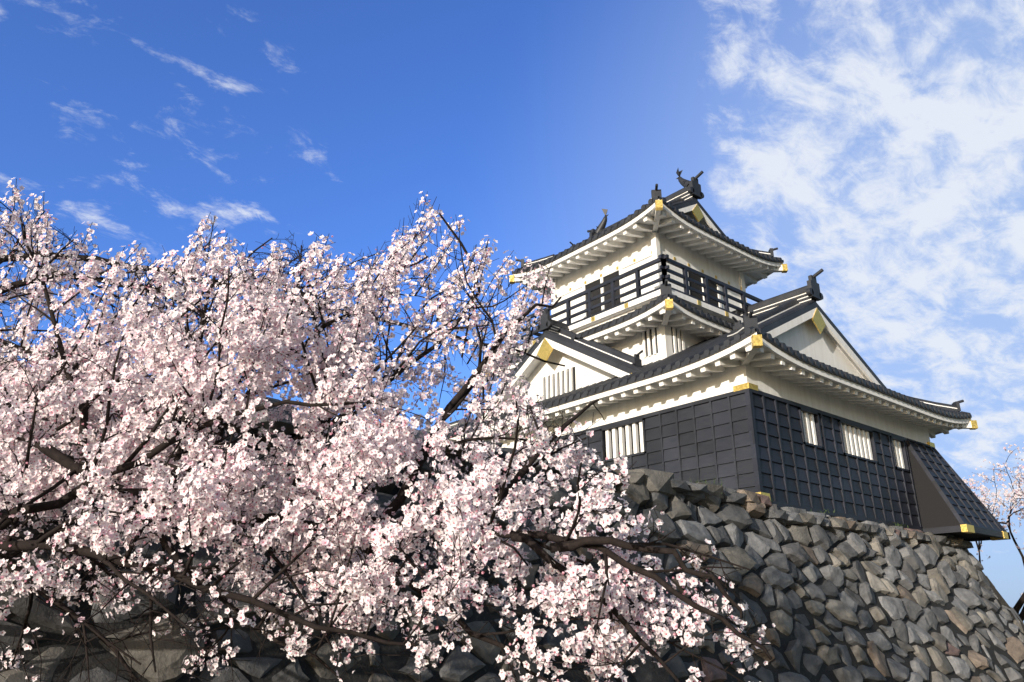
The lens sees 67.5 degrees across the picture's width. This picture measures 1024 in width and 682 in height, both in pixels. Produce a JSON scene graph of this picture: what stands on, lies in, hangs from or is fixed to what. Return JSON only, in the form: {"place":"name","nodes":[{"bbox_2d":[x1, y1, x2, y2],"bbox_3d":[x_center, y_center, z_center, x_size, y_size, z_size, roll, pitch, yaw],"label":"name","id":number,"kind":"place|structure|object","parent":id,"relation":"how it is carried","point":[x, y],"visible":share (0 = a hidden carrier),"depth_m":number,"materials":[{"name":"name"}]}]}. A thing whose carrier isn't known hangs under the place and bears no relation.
{"place":"outdoors","nodes":[
{"label":"outdoors","id":0,"kind":"place"},
{"bbox_2d":[0,0,1023,622],"label":"sky","id":1,"kind":"structure","parent":0,"point":[878,145],"materials":[{"name":"blue"}]},
{"bbox_3d":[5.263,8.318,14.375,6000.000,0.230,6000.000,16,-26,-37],"label":"ground","id":2,"kind":"structure","parent":0,"visible":0},
{"bbox_2d":[0,179,778,681],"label":"tree branches","id":3,"kind":"object","parent":2,"relation":"on","point":[558,543],"visible":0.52,"depth_m":5.33,"materials":[{"name":"brown plant"}]},
{"bbox_2d":[0,178,775,681],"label":"cherry blossoms","id":4,"kind":"object","parent":3,"relation":"attached to","point":[36,480],"visible":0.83,"depth_m":5.26,"materials":[{"name":"pink plant"}]},
{"bbox_2d":[0,390,1023,681],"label":"stone base","id":5,"kind":"object","parent":2,"relation":"on","point":[832,604],"visible":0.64,"depth_m":12.58,"materials":[{"name":"grey stone"}]},
{"bbox_2d":[0,362,973,548],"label":"wall top stones","id":6,"kind":"object","parent":5,"relation":"attached to","point":[663,482],"visible":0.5,"depth_m":14.62,"materials":[{"name":"grey stone"}]},
{"bbox_2d":[579,461,908,527],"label":"stones","id":7,"kind":"object","parent":5,"relation":"on","point":[897,524],"visible":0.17,"depth_m":17.35,"materials":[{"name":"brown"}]},
{"bbox_2d":[484,360,1010,541],"bbox_3d":[5.785,4.515,23.822,10.582,3.565,13.226,16,-26,-37],"label":"castle ground storey","id":8,"kind":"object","parent":5,"relation":"on","point":[777,440],"visible":0.57,"depth_m":18.72,"materials":[{"name":"black wood"}]},
{"bbox_2d":[411,169,977,439],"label":"castle upper stories","id":9,"kind":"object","parent":8,"relation":"on","point":[653,294],"visible":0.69,"depth_m":21.83,"materials":[{"name":"white paint"}]},
{"bbox_2d":[958,537,1023,630],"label":"stone wall edge","id":10,"kind":"object","parent":5,"relation":"attached to","point":[1012,612],"depth_m":20.90,"materials":[{"name":"grey stone"}]},
{"bbox_2d":[968,451,1023,620],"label":"tree branches","id":11,"kind":"object","parent":2,"relation":"on","point":[1017,607],"visible":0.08,"depth_m":30.88,"materials":[{"name":"brown plant"}]},
{"bbox_2d":[962,443,1023,595],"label":"cherry blossoms","id":12,"kind":"object","parent":11,"relation":"attached to","point":[997,495],"visible":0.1,"depth_m":32.56,"materials":[{"name":"pink plant"}]}
]}

